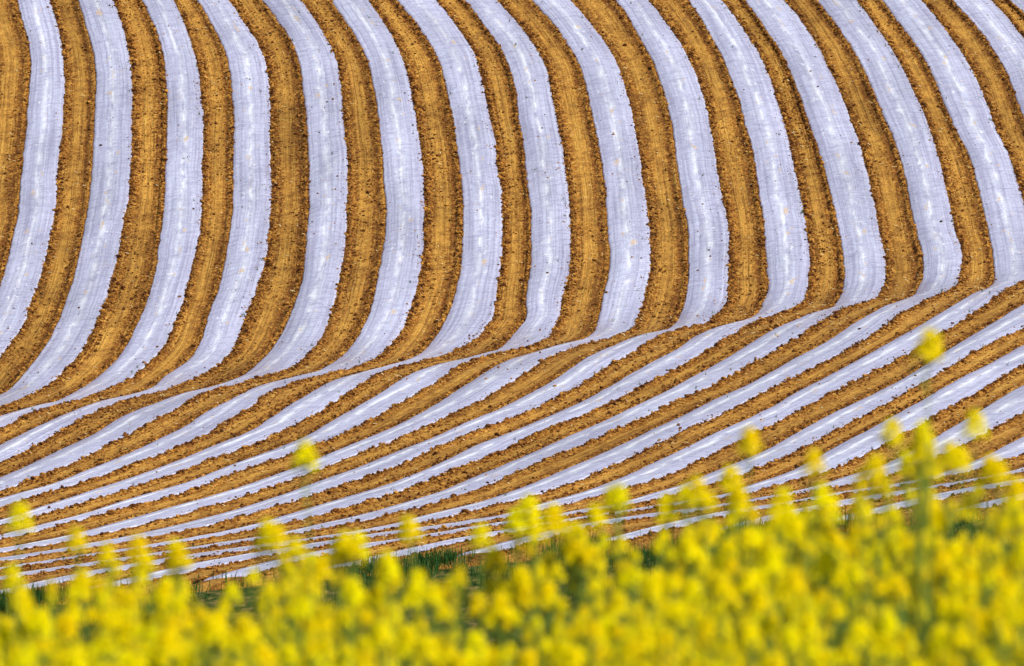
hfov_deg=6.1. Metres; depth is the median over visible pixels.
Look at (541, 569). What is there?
rapeseed plant
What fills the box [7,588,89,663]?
rapeseed plant
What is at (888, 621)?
rapeseed plant
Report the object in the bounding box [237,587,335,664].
rapeseed plant
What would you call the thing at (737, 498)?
rapeseed plant
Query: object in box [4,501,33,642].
rapeseed plant
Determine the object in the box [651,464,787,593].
rapeseed plant
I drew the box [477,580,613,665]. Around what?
rapeseed plant
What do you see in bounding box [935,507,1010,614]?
rapeseed plant
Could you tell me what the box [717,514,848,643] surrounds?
rapeseed plant
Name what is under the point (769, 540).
rapeseed plant
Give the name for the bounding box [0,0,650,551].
plastic film strip
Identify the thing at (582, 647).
rapeseed plant
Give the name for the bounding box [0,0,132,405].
plastic film strip
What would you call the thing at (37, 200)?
plastic film strip
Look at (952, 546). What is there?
rapeseed plant
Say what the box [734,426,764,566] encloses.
rapeseed plant
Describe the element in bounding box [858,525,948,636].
rapeseed plant
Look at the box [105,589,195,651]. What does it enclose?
rapeseed plant
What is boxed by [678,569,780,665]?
rapeseed plant
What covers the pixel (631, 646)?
rapeseed plant
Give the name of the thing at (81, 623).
rapeseed plant
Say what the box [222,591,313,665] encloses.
rapeseed plant
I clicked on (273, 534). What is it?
rapeseed plant
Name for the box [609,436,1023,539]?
plastic film strip
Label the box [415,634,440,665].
rapeseed plant
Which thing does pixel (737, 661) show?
rapeseed plant
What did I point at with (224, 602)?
rapeseed plant
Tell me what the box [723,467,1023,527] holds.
plastic film strip
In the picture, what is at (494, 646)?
rapeseed plant
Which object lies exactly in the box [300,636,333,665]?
rapeseed plant
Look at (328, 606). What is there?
rapeseed plant
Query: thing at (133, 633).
rapeseed plant
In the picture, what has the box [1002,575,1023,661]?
rapeseed plant
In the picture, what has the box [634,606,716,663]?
rapeseed plant
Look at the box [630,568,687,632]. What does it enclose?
rapeseed plant
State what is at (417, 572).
rapeseed plant
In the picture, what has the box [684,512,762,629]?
rapeseed plant
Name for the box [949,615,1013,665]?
rapeseed plant
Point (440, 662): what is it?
rapeseed plant
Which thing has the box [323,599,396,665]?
rapeseed plant
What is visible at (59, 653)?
rapeseed plant
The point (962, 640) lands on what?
rapeseed plant
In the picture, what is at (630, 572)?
rapeseed plant
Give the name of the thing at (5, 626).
rapeseed plant
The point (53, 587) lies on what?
rapeseed plant
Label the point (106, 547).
rapeseed plant
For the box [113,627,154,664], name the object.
rapeseed plant
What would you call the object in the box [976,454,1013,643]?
rapeseed plant
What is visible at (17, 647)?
rapeseed plant
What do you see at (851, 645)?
rapeseed plant
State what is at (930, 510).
rapeseed plant
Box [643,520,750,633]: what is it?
rapeseed plant
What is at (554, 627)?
rapeseed plant
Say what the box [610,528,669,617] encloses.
rapeseed plant
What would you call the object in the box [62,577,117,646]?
rapeseed plant
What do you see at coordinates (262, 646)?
rapeseed plant
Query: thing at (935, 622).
rapeseed plant
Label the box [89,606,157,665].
rapeseed plant
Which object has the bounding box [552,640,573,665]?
rapeseed plant
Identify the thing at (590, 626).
rapeseed plant
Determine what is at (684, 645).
rapeseed plant
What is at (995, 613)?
rapeseed plant
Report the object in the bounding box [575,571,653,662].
rapeseed plant
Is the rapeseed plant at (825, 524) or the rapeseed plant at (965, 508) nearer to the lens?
the rapeseed plant at (825, 524)
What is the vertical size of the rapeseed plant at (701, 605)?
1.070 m
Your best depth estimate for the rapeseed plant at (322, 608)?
30.11 m
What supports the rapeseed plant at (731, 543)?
on the ground at (213, 602)
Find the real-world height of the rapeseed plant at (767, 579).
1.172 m
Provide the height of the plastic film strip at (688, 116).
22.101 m
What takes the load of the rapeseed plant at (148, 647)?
on the ground at (213, 602)
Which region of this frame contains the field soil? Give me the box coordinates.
[0,0,1023,605]
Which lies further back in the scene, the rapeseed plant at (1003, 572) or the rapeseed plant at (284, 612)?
the rapeseed plant at (284, 612)
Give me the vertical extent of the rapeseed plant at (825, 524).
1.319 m
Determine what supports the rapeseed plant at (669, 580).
on the ground at (213, 602)
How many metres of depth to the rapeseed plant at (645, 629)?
25.71 m
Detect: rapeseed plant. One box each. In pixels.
[0,563,38,662]
[0,585,65,664]
[0,635,62,665]
[2,625,58,665]
[3,639,52,665]
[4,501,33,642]
[4,607,59,665]
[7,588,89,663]
[7,640,26,664]
[11,649,30,665]
[17,626,39,644]
[23,572,139,665]
[23,647,64,665]
[25,643,37,664]
[34,595,115,649]
[35,636,88,665]
[37,579,119,665]
[41,615,84,654]
[44,592,107,619]
[49,646,94,660]
[53,575,158,644]
[58,609,169,665]
[58,632,151,665]
[61,650,85,665]
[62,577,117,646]
[63,526,89,631]
[67,558,160,648]
[72,622,144,664]
[89,584,202,665]
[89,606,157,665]
[91,637,118,665]
[92,631,165,665]
[94,542,120,626]
[102,614,186,665]
[105,580,243,665]
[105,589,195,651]
[108,552,207,665]
[112,579,175,658]
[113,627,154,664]
[113,642,154,665]
[123,533,150,621]
[126,651,146,665]
[132,575,232,658]
[134,592,246,665]
[150,628,183,665]
[155,629,193,664]
[161,625,217,665]
[163,539,193,657]
[170,615,261,665]
[174,575,230,665]
[186,631,275,665]
[194,567,293,665]
[197,637,243,665]
[203,608,278,665]
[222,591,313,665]
[231,613,260,665]
[232,658,242,665]
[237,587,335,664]
[238,579,320,665]
[252,518,289,662]
[253,576,337,664]
[254,554,361,665]
[260,569,355,665]
[270,649,326,664]
[271,600,343,665]
[275,536,310,640]
[279,530,403,665]
[285,576,423,665]
[289,620,329,662]
[290,439,321,633]
[298,652,316,665]
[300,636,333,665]
[303,637,357,665]
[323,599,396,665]
[325,601,349,662]
[326,529,364,657]
[336,549,441,665]
[343,593,440,665]
[356,649,377,665]
[364,581,457,665]
[368,619,396,665]
[370,581,448,665]
[372,584,471,652]
[373,514,472,648]
[374,622,414,665]
[380,656,390,665]
[396,624,476,665]
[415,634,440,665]
[419,631,449,665]
[429,627,459,665]
[433,565,534,665]
[442,507,591,664]
[445,586,505,664]
[466,494,590,664]
[468,523,493,641]
[472,593,557,665]
[473,648,511,665]
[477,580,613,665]
[481,581,564,665]
[483,503,611,664]
[484,516,608,661]
[505,635,586,665]
[509,577,618,665]
[521,623,577,644]
[522,595,622,665]
[529,614,577,665]
[546,635,588,665]
[547,613,636,665]
[550,627,611,665]
[551,623,575,648]
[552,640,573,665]
[560,485,687,663]
[571,589,645,665]
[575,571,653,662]
[584,594,710,665]
[585,502,611,595]
[588,572,683,665]
[589,563,681,659]
[589,636,653,665]
[599,623,655,665]
[607,483,630,622]
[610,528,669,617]
[610,598,709,665]
[612,640,636,665]
[616,628,723,665]
[625,574,705,648]
[626,532,717,639]
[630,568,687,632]
[631,533,763,658]
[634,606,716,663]
[640,520,783,660]
[642,654,667,665]
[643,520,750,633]
[648,601,738,665]
[649,636,697,665]
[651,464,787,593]
[655,575,781,665]
[675,617,744,665]
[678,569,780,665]
[679,601,750,662]
[680,475,718,578]
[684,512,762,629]
[685,537,782,661]
[692,616,768,665]
[709,486,821,643]
[709,545,806,665]
[711,525,781,657]
[715,506,808,618]
[716,575,848,665]
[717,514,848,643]
[724,483,750,610]
[725,651,742,665]
[728,510,835,665]
[733,524,786,584]
[733,600,788,662]
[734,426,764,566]
[734,556,784,658]
[736,619,762,665]
[741,511,847,630]
[743,492,891,651]
[743,526,844,634]
[746,567,843,665]
[747,541,834,658]
[751,532,846,660]
[752,513,873,643]
[752,611,824,665]
[759,504,813,577]
[767,659,781,665]
[775,566,841,650]
[776,550,874,665]
[776,623,842,665]
[781,578,874,660]
[793,629,821,665]
[794,522,910,665]
[799,481,832,595]
[800,449,826,595]
[807,521,912,650]
[809,491,905,641]
[813,621,882,665]
[816,493,879,647]
[819,535,914,661]
[822,523,896,665]
[833,461,953,612]
[838,635,896,665]
[840,571,966,665]
[842,487,952,663]
[845,503,920,649]
[847,650,891,665]
[848,470,938,629]
[850,453,891,659]
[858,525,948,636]
[860,539,969,665]
[861,533,933,665]
[868,480,985,562]
[868,494,996,642]
[873,544,937,647]
[877,417,907,526]
[884,623,974,665]
[886,506,972,665]
[897,419,938,655]
[897,444,942,655]
[899,490,990,640]
[900,530,981,648]
[907,540,994,664]
[908,328,944,635]
[909,566,994,665]
[917,615,1000,665]
[919,656,927,665]
[921,623,996,665]
[924,493,1002,632]
[926,572,1006,665]
[929,600,1005,665]
[931,538,1023,662]
[931,590,1018,665]
[935,441,974,620]
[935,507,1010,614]
[940,497,998,608]
[943,508,1023,657]
[947,580,1023,653]
[948,477,1023,616]
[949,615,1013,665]
[959,408,988,599]
[961,498,1023,607]
[968,520,1023,643]
[971,625,1023,665]
[972,507,1013,566]
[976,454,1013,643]
[981,535,1023,665]
[983,512,1022,628]
[989,564,1023,648]
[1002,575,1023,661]
[1004,601,1023,665]
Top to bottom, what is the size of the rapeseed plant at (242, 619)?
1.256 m
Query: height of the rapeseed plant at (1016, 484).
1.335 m
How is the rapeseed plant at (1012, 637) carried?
on the ground at (213, 602)
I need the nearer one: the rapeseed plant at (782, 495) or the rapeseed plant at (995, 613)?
the rapeseed plant at (995, 613)
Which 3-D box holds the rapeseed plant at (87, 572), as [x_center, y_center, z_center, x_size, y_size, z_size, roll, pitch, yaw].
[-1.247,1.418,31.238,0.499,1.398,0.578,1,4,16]
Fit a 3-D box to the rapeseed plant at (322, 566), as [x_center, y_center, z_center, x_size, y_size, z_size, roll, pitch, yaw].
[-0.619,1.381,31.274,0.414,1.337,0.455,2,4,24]
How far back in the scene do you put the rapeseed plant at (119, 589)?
31.23 m
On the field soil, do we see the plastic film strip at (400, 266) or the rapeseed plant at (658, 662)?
the plastic film strip at (400, 266)
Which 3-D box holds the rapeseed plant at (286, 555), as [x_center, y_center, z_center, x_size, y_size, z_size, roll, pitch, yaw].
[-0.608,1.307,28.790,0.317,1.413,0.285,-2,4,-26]
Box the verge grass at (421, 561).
[0,499,1014,663]
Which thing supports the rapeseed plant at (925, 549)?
on the ground at (213, 602)
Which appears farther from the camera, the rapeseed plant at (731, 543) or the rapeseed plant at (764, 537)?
the rapeseed plant at (764, 537)
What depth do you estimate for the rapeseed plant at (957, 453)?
29.62 m
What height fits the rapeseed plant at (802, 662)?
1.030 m
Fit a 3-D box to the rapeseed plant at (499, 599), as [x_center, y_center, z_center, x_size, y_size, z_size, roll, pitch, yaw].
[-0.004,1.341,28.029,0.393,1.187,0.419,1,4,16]
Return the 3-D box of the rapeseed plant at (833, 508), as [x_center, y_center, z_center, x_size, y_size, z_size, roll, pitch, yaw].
[0.958,1.165,29.823,0.450,1.360,0.480,-4,6,-44]
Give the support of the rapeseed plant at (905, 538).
on the ground at (213, 602)
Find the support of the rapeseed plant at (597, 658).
on the ground at (213, 602)
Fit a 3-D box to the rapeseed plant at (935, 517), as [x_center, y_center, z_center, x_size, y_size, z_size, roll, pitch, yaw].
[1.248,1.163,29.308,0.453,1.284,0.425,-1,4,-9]
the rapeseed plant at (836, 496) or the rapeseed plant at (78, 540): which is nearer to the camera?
the rapeseed plant at (78, 540)
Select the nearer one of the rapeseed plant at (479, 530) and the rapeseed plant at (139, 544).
the rapeseed plant at (479, 530)
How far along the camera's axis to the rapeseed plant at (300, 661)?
27.18 m
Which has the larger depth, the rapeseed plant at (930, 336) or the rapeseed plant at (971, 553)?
the rapeseed plant at (971, 553)
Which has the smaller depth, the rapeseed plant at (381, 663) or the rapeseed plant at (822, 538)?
the rapeseed plant at (381, 663)
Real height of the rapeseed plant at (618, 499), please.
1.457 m
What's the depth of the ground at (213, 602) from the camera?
263.28 m
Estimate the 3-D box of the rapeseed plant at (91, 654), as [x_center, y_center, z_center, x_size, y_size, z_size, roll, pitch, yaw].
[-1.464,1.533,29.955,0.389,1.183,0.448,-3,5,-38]
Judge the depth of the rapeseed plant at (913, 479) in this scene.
30.46 m
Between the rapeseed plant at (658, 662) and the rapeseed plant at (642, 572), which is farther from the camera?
the rapeseed plant at (642, 572)
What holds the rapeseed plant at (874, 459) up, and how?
on the ground at (213, 602)
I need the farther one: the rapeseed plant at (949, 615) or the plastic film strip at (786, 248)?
the plastic film strip at (786, 248)
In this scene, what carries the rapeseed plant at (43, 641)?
on the ground at (213, 602)
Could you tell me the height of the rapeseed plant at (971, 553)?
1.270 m
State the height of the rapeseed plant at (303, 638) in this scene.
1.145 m
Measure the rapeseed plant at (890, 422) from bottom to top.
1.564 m
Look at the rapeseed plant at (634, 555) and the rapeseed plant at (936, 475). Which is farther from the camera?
the rapeseed plant at (634, 555)
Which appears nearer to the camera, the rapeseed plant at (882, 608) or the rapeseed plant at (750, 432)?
the rapeseed plant at (882, 608)
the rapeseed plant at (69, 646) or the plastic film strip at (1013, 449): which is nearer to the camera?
the rapeseed plant at (69, 646)
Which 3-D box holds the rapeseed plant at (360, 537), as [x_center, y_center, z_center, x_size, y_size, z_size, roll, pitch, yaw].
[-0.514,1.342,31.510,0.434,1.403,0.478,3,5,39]
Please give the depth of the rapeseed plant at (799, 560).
30.83 m
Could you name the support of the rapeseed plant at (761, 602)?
on the ground at (213, 602)
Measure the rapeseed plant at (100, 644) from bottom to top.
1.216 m
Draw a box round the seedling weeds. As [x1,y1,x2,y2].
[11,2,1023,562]
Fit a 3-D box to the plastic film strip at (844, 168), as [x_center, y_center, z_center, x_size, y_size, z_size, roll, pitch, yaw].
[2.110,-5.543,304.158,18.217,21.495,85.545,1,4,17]
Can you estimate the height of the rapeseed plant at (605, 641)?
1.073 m
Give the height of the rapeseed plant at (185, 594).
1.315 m
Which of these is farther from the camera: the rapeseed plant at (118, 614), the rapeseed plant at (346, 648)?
the rapeseed plant at (118, 614)
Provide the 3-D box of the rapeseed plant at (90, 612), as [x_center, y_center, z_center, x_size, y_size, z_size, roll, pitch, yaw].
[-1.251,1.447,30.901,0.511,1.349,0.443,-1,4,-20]
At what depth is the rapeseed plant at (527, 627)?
28.46 m
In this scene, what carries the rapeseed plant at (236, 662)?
on the ground at (213, 602)
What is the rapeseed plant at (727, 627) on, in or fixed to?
on the ground at (213, 602)
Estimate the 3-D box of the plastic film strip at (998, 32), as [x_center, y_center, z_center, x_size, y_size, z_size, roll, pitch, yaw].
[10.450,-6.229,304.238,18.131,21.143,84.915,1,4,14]
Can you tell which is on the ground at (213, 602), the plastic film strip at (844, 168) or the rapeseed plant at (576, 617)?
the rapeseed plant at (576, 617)
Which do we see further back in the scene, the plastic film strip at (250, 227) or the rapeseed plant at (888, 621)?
the plastic film strip at (250, 227)
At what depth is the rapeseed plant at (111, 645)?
27.27 m
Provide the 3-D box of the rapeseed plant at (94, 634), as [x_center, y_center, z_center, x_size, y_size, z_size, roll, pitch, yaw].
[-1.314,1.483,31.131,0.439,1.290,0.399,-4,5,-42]
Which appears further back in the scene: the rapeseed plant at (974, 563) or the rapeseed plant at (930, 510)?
the rapeseed plant at (930, 510)
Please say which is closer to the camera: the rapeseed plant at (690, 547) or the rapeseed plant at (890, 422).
the rapeseed plant at (690, 547)
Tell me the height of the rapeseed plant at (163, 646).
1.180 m
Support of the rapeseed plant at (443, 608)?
on the ground at (213, 602)
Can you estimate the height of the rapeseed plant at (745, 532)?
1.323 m
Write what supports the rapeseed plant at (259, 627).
on the ground at (213, 602)
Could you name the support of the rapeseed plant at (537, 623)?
on the ground at (213, 602)
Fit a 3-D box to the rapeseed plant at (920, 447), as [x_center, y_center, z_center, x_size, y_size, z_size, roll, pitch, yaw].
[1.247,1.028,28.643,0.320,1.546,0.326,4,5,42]
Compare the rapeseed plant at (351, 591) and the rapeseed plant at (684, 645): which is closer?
the rapeseed plant at (684, 645)
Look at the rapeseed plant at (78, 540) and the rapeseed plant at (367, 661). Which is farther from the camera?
the rapeseed plant at (78, 540)
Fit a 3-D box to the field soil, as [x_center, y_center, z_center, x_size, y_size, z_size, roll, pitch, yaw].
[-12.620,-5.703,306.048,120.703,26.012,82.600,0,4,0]
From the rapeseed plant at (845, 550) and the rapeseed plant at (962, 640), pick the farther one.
the rapeseed plant at (845, 550)
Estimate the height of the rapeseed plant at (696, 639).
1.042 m
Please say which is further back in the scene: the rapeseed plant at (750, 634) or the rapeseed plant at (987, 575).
the rapeseed plant at (987, 575)
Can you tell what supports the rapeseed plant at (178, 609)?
on the ground at (213, 602)
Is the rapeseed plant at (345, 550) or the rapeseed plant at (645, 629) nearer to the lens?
the rapeseed plant at (645, 629)
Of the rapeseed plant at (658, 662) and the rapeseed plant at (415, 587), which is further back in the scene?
the rapeseed plant at (415, 587)
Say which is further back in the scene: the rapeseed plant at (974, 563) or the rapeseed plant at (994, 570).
the rapeseed plant at (974, 563)
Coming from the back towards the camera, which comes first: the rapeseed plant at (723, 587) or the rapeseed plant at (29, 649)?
the rapeseed plant at (723, 587)
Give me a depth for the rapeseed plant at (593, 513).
29.59 m
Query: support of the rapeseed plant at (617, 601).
on the ground at (213, 602)
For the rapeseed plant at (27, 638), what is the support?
on the ground at (213, 602)
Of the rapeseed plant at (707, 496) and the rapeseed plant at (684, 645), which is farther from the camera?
the rapeseed plant at (707, 496)
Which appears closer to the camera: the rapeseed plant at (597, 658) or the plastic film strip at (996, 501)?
the rapeseed plant at (597, 658)
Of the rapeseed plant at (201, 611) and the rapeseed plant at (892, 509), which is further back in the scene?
the rapeseed plant at (201, 611)
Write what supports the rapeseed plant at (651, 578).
on the ground at (213, 602)
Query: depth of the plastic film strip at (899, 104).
311.78 m
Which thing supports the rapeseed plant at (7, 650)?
on the ground at (213, 602)
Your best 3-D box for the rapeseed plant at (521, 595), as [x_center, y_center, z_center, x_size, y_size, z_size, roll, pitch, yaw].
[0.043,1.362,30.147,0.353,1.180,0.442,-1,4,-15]
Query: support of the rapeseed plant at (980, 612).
on the ground at (213, 602)
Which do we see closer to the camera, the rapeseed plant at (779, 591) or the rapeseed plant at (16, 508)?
the rapeseed plant at (779, 591)
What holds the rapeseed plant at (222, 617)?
on the ground at (213, 602)
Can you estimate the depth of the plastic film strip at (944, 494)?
267.59 m
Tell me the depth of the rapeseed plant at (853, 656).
25.70 m
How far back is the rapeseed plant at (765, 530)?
31.55 m
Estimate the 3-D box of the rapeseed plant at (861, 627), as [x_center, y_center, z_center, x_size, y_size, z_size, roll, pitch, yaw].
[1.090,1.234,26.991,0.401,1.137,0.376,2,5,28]
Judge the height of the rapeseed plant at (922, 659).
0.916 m
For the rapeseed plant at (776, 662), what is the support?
on the ground at (213, 602)
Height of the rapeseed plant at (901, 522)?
1.435 m
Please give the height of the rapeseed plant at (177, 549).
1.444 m
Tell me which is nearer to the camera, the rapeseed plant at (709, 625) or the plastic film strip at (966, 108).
the rapeseed plant at (709, 625)
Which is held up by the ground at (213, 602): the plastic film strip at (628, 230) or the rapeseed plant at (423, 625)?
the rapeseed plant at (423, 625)
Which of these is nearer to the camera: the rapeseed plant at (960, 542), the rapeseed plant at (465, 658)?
the rapeseed plant at (465, 658)
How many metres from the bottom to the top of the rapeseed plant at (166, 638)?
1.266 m
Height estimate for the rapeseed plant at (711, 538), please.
1.306 m
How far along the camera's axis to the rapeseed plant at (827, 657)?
25.51 m
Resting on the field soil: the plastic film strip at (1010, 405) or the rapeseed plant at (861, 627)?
the plastic film strip at (1010, 405)
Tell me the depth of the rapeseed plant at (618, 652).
25.09 m
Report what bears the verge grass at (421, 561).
on the ground at (213, 602)
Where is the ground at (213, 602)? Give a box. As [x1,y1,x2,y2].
[0,519,1023,665]
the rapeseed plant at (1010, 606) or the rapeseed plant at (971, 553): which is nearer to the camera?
the rapeseed plant at (1010, 606)
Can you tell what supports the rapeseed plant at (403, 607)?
on the ground at (213, 602)
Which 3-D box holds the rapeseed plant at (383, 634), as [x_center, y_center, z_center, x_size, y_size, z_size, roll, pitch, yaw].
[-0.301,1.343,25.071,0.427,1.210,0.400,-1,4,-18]
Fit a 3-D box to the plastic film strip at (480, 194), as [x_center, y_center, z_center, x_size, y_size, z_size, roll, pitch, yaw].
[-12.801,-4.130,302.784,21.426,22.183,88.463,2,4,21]
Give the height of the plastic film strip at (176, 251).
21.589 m
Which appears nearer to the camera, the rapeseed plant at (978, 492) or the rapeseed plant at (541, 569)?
the rapeseed plant at (978, 492)
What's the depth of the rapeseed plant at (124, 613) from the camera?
30.47 m
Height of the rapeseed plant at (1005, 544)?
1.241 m
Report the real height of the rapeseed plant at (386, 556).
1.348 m
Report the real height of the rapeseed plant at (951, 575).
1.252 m
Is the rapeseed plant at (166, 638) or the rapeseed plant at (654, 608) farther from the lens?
the rapeseed plant at (654, 608)
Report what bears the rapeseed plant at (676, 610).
on the ground at (213, 602)
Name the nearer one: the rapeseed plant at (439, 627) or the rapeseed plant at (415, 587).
the rapeseed plant at (415, 587)
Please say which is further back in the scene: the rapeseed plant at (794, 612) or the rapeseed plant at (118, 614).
the rapeseed plant at (118, 614)
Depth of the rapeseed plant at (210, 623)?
25.83 m
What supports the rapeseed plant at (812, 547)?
on the ground at (213, 602)
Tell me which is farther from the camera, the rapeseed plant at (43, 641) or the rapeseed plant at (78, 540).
the rapeseed plant at (78, 540)
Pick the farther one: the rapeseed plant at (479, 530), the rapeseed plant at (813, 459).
the rapeseed plant at (813, 459)
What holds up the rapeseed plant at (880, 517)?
on the ground at (213, 602)
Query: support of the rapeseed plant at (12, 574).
on the ground at (213, 602)
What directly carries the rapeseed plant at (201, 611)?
on the ground at (213, 602)
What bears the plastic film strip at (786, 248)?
on the field soil
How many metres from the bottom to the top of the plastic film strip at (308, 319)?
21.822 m
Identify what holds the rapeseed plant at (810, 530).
on the ground at (213, 602)
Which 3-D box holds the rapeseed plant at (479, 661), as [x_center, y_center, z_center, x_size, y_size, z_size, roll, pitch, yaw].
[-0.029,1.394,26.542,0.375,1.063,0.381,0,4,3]
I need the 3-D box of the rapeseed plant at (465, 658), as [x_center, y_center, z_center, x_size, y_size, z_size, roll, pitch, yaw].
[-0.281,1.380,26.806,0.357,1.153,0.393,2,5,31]
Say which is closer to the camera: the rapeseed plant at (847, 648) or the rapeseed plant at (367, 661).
the rapeseed plant at (367, 661)
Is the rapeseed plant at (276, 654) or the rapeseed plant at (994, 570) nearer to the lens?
the rapeseed plant at (994, 570)
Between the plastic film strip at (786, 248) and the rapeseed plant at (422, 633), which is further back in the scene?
the plastic film strip at (786, 248)
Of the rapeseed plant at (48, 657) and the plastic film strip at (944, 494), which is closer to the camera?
the rapeseed plant at (48, 657)
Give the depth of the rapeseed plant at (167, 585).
30.18 m
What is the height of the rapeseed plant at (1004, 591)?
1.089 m
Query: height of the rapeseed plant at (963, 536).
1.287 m
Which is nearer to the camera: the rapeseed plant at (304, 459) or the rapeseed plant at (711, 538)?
the rapeseed plant at (304, 459)
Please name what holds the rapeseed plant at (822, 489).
on the ground at (213, 602)
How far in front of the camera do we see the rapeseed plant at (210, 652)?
30.70 m
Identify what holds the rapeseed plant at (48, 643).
on the ground at (213, 602)
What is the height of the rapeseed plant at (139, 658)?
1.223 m
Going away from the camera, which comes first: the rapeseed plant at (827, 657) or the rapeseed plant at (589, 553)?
the rapeseed plant at (827, 657)
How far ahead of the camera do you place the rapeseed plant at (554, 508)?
31.94 m
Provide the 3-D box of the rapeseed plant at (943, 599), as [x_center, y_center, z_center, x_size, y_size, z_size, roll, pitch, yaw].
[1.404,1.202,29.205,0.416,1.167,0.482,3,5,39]
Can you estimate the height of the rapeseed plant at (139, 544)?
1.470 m
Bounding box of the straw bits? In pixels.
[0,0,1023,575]
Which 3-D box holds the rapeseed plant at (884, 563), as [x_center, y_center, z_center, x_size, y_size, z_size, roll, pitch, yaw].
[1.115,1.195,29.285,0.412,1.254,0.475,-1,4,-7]
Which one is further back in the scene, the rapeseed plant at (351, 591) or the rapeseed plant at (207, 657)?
the rapeseed plant at (207, 657)
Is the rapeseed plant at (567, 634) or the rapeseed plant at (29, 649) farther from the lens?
the rapeseed plant at (567, 634)
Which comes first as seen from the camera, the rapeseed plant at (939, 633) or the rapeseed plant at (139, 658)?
the rapeseed plant at (139, 658)
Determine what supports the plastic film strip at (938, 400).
on the field soil
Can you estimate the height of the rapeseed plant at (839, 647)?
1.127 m
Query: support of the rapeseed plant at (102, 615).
on the ground at (213, 602)
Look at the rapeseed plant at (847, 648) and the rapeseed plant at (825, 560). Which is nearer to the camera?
the rapeseed plant at (847, 648)
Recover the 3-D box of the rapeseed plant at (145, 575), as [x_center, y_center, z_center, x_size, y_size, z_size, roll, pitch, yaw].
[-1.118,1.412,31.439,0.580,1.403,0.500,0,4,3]
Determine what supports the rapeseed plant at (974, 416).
on the ground at (213, 602)
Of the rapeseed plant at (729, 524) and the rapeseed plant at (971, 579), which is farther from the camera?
the rapeseed plant at (729, 524)
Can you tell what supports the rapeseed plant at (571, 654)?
on the ground at (213, 602)
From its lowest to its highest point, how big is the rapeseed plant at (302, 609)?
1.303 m
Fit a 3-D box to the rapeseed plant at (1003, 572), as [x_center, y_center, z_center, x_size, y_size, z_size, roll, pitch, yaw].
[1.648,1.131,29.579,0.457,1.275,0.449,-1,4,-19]
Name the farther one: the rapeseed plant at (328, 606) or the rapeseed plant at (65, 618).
the rapeseed plant at (328, 606)
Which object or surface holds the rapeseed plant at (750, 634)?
on the ground at (213, 602)
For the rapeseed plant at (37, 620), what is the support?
on the ground at (213, 602)
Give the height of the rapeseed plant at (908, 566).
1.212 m
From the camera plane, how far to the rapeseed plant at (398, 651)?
28.07 m
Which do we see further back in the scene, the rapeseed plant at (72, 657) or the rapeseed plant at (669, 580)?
the rapeseed plant at (669, 580)
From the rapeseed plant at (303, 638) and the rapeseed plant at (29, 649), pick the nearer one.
the rapeseed plant at (29, 649)
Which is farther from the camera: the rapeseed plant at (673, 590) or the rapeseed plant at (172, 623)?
the rapeseed plant at (673, 590)
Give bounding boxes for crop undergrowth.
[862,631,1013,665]
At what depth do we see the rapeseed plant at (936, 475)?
28.93 m
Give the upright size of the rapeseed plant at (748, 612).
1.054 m
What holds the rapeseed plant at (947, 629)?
on the ground at (213, 602)
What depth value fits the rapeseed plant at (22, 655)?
24.29 m
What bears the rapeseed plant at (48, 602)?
on the ground at (213, 602)
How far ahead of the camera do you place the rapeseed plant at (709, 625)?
25.99 m
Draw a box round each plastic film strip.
[0,0,64,356]
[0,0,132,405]
[0,0,203,426]
[0,0,271,461]
[0,0,347,490]
[0,0,424,506]
[0,0,502,524]
[0,0,570,539]
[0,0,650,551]
[0,0,729,560]
[0,0,809,568]
[0,0,885,579]
[1,0,962,592]
[92,0,1023,587]
[204,0,1023,580]
[334,0,1023,567]
[463,385,1023,554]
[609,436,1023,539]
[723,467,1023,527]
[844,479,1023,519]
[972,495,1022,507]
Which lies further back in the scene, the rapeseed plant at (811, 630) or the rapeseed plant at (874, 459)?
the rapeseed plant at (874, 459)
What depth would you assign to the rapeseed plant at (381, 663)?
26.34 m
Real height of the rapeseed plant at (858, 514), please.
1.345 m
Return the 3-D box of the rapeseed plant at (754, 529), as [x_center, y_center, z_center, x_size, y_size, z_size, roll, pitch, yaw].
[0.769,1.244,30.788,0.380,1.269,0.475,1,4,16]
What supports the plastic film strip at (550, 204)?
on the field soil
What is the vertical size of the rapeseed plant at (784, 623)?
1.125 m
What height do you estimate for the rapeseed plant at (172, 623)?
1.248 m
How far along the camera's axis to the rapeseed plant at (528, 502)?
31.89 m

